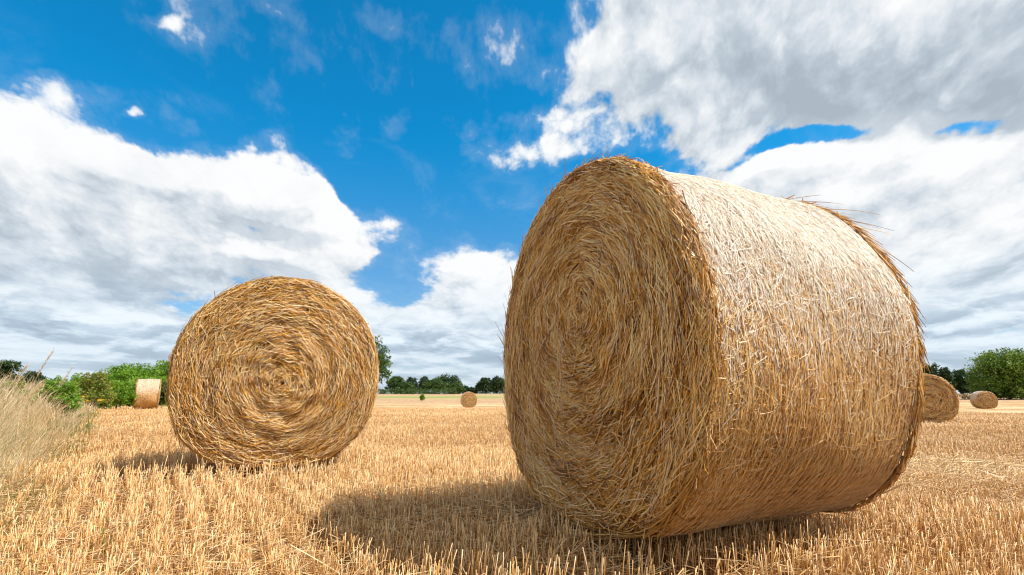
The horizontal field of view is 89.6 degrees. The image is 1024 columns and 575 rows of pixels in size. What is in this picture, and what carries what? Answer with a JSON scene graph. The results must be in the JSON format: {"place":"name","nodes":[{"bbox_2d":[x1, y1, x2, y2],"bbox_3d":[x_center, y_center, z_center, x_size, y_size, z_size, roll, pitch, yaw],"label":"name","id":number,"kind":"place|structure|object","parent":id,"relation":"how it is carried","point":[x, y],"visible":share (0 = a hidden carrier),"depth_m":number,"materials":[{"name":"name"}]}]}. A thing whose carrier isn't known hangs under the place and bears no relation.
{"place":"outdoors","nodes":[
{"label":"outdoors","id":0,"kind":"place"},
{"bbox_2d":[0,352,97,501],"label":"dry grass","id":1,"kind":"structure","parent":0,"point":[13,409],"depth_m":7.43,"materials":[{"name":"beige plant"}]},
{"bbox_2d":[0,404,99,574],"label":"green grass","id":2,"kind":"structure","parent":0,"point":[71,435],"depth_m":4.62,"materials":[{"name":"plant"}]},
{"bbox_2d":[0,394,1023,574],"bbox_3d":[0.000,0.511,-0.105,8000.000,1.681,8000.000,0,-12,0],"label":"ground","id":3,"kind":"structure","parent":0,"point":[451,401],"depth_m":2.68,"materials":[{"name":"beige plant"}]},
{"bbox_2d":[0,359,23,381],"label":"hedgerow tree","id":4,"kind":"object","parent":3,"relation":"on","point":[6,366],"visible":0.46,"depth_m":45.16,"materials":[{"name":"green plant"}]},
{"bbox_2d":[0,362,30,405],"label":"grass stalk","id":5,"kind":"object","parent":3,"relation":"on","point":[25,367],"depth_m":3.16,"materials":[{"name":"beige plant"}]},
{"bbox_2d":[0,380,35,409],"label":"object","id":6,"kind":"object","parent":3,"relation":"on","point":[20,383],"visible":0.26,"depth_m":10.72,"materials":[{"name":"plant"}]},
{"bbox_2d":[0,349,55,459],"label":"grass stalk","id":7,"kind":"object","parent":3,"relation":"on","point":[39,371],"depth_m":3.56,"materials":[{"name":"beige plant"}]},
{"bbox_2d":[21,370,45,388],"bbox_3d":[-50.269,10.187,54.163,2.332,2.923,2.263,7,-14,-32],"label":"hedgerow tree","id":8,"kind":"object","parent":3,"relation":"on","point":[41,377],"visible":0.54,"depth_m":53.94,"materials":[{"name":"green plant"}]},
{"bbox_2d":[30,367,72,450],"bbox_3d":[-3.840,1.096,4.295,0.303,0.898,0.059,-4,-12,17],"label":"grass stalk","id":9,"kind":"object","parent":3,"relation":"on","point":[64,378],"depth_m":4.33,"materials":[{"name":"beige plant"}]},
{"bbox_2d":[30,375,85,419],"bbox_3d":[-11.225,2.749,12.724,1.213,1.200,1.006,6,-13,-28],"label":"bramble","id":10,"kind":"object","parent":3,"relation":"on","point":[69,391],"visible":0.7,"depth_m":12.63,"materials":[{"name":"green plant"}]},
{"bbox_2d":[82,396,103,429],"bbox_3d":[-7.550,2.270,9.237,0.328,0.666,0.162,11,-16,-42],"label":"flowering weed","id":11,"kind":"object","parent":3,"relation":"on","point":[95,409],"visible":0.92,"depth_m":9.26,"materials":[{"name":"yellow plant"}]},
{"bbox_2d":[74,370,116,409],"bbox_3d":[-19.065,4.695,23.577,1.724,1.937,1.480,9,-15,-37],"label":"bramble","id":12,"kind":"object","parent":3,"relation":"on","point":[95,389],"visible":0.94,"depth_m":23.43,"materials":[{"name":"green plant"}]},
{"bbox_2d":[102,518,110,553],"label":"green weed","id":13,"kind":"object","parent":3,"relation":"on","point":[103,538],"visible":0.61,"depth_m":2.09,"materials":[{"name":"green plant"}]},
{"bbox_2d":[67,371,167,406],"bbox_3d":[-25.095,6.704,33.253,6.023,2.510,4.359,7,-14,-32],"label":"hedgerow","id":14,"kind":"object","parent":3,"relation":"on","point":[78,376],"visible":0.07,"depth_m":32.94,"materials":[{"name":"green plant"}]},
{"bbox_2d":[103,379,138,407],"bbox_3d":[-20.209,5.486,26.537,2.056,1.598,1.854,-6,-13,26],"label":"bush","id":15,"kind":"object","parent":3,"relation":"on","point":[124,392],"visible":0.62,"depth_m":26.29,"materials":[{"name":"green plant"}]},
{"bbox_2d":[96,362,164,402],"bbox_3d":[-26.397,6.595,35.074,5.072,2.986,5.169,-10,-15,40],"label":"green bush","id":16,"kind":"object","parent":3,"relation":"on","point":[117,372],"visible":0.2,"depth_m":34.85,"materials":[{"name":"green plant"}]},
{"bbox_2d":[133,379,161,408],"bbox_3d":[-19.396,5.640,27.464,1.163,1.577,1.658,8,-14,-33],"label":"straw bale","id":17,"kind":"object","parent":3,"relation":"on","point":[147,391],"visible":0.88,"depth_m":26.93},
{"bbox_2d":[147,360,168,381],"bbox_3d":[-24.772,6.869,37.325,3.159,3.376,3.424,11,-16,-42],"label":"green bush","id":18,"kind":"object","parent":3,"relation":"on","point":[164,365],"visible":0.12,"depth_m":37.03,"materials":[{"name":"green plant"}]},
{"bbox_2d":[158,381,167,407],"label":"bush","id":19,"kind":"object","parent":3,"relation":"on","point":[162,401],"visible":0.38,"depth_m":29.16,"materials":[{"name":"green plant"}]},
{"bbox_2d":[163,275,379,470],"bbox_3d":[-1.888,0.703,4.344,1.483,1.431,1.329,3,-12,-16],"label":"straw bale","id":20,"kind":"object","parent":3,"relation":"on","point":[265,370],"visible":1,"depth_m":3.77,"materials":[{"name":"beige plant"}]},
{"bbox_2d":[375,335,392,384],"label":"leafy tree","id":21,"kind":"object","parent":3,"relation":"on","point":[383,359],"visible":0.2,"depth_m":94.10,"materials":[{"name":"green plant"}]},
{"bbox_2d":[384,376,405,393],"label":"distant tree","id":22,"kind":"object","parent":3,"relation":"on","point":[393,382],"visible":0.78,"depth_m":206.92,"materials":[{"name":"green plant"}]},
{"bbox_2d":[395,381,416,393],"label":"distant tree","id":23,"kind":"object","parent":3,"relation":"on","point":[407,385],"visible":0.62,"depth_m":202.70,"materials":[{"name":"green plant"}]},
{"bbox_2d":[406,377,418,387],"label":"distant tree","id":24,"kind":"object","parent":3,"relation":"on","point":[413,380],"visible":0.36,"depth_m":245.22,"materials":[{"name":"green plant"}]},
{"bbox_2d":[377,387,456,393],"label":"field hedge","id":25,"kind":"object","parent":3,"relation":"on","point":[414,391],"visible":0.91,"depth_m":191.66,"materials":[{"name":"green plant"}]},
{"bbox_2d":[419,393,424,400],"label":"round bush","id":26,"kind":"object","parent":3,"relation":"on","point":[422,397],"visible":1,"depth_m":89.88,"materials":[{"name":"green plant"}]},
{"bbox_2d":[418,376,427,392],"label":"distant tree","id":27,"kind":"object","parent":3,"relation":"on","point":[423,379],"visible":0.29,"depth_m":254.36,"materials":[{"name":"green plant"}]},
{"bbox_2d":[420,377,448,391],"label":"distant tree","id":28,"kind":"object","parent":3,"relation":"on","point":[435,383],"visible":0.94,"depth_m":209.24,"materials":[{"name":"green plant"}]},
{"bbox_2d":[438,373,464,392],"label":"distant tree","id":29,"kind":"object","parent":3,"relation":"on","point":[450,380],"visible":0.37,"depth_m":219.21,"materials":[{"name":"green plant"}]},
{"bbox_2d":[445,382,465,393],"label":"distant tree","id":30,"kind":"object","parent":3,"relation":"on","point":[459,387],"visible":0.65,"depth_m":205.00,"materials":[{"name":"green plant"}]},
{"bbox_2d":[460,392,476,407],"bbox_3d":[-4.097,10.602,48.864,1.564,1.488,1.321,2,-12,-7],"label":"straw bale","id":31,"kind":"object","parent":3,"relation":"on","point":[468,399],"visible":0.97,"depth_m":48.28},
{"bbox_2d":[464,387,477,393],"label":"distant tree","id":32,"kind":"object","parent":3,"relation":"on","point":[473,390],"visible":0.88,"depth_m":224.26,"materials":[{"name":"green plant"}]},
{"bbox_2d":[461,391,504,393],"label":"field hedge","id":33,"kind":"object","parent":3,"relation":"on","point":[493,392],"visible":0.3,"depth_m":229.75,"materials":[{"name":"green plant"}]},
{"bbox_2d":[475,377,496,393],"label":"distant tree","id":34,"kind":"object","parent":3,"relation":"on","point":[484,384],"visible":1,"depth_m":219.83,"materials":[{"name":"green plant"}]},
{"bbox_2d":[489,375,504,393],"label":"distant tree","id":35,"kind":"object","parent":3,"relation":"on","point":[498,381],"visible":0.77,"depth_m":222.13,"materials":[{"name":"green plant"}]},
{"bbox_2d":[0,404,1023,574],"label":"stubble","id":36,"kind":"object","parent":3,"relation":"on","point":[998,516],"visible":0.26,"depth_m":2.38,"materials":[{"name":"beige plant"}]},
{"bbox_2d":[495,146,932,539],"bbox_3d":[0.766,0.234,2.429,1.358,1.575,1.551,7,-13,-24],"label":"straw bale","id":37,"kind":"object","parent":3,"relation":"on","point":[683,354],"visible":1,"depth_m":1.81,"materials":[{"name":"beige plant"}]},
{"bbox_2d":[921,362,939,374],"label":"dark tree","id":38,"kind":"object","parent":3,"relation":"on","point":[934,366],"visible":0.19,"depth_m":146.90,"materials":[{"name":"green plant"}]},
{"bbox_2d":[913,373,959,421],"bbox_3d":[13.488,3.589,16.867,1.658,1.577,1.163,-8,-14,34],"label":"straw bale","id":39,"kind":"object","parent":3,"relation":"on","point":[942,403],"visible":0.48,"depth_m":16.25},
{"bbox_2d":[936,367,957,388],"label":"dark tree","id":40,"kind":"object","parent":3,"relation":"on","point":[945,373],"visible":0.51,"depth_m":142.02,"materials":[{"name":"green plant"}]},
{"bbox_2d":[951,368,973,393],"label":"dark tree","id":41,"kind":"object","parent":3,"relation":"on","point":[959,376],"visible":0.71,"depth_m":146.54,"materials":[{"name":"green plant"}]},
{"bbox_2d":[970,391,997,408],"bbox_3d":[42.364,10.080,46.352,1.658,1.577,1.163,-3,-12,14],"label":"straw bale","id":42,"kind":"object","parent":3,"relation":"on","point":[984,399],"visible":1,"depth_m":45.92},
{"bbox_2d":[959,393,1023,399],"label":"rough margin","id":43,"kind":"object","parent":3,"relation":"on","point":[964,396],"visible":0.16,"depth_m":92.01,"materials":[{"name":"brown plant"}]},
{"bbox_2d":[961,347,1023,399],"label":"leafy tree","id":44,"kind":"object","parent":3,"relation":"on","point":[1000,374],"visible":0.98,"depth_m":85.36,"materials":[{"name":"green plant"}]},
{"bbox_2d":[0,0,1023,393],"label":"sky","id":45,"kind":"structure","parent":0,"point":[157,157],"materials":[{"name":"blue"}]}
]}

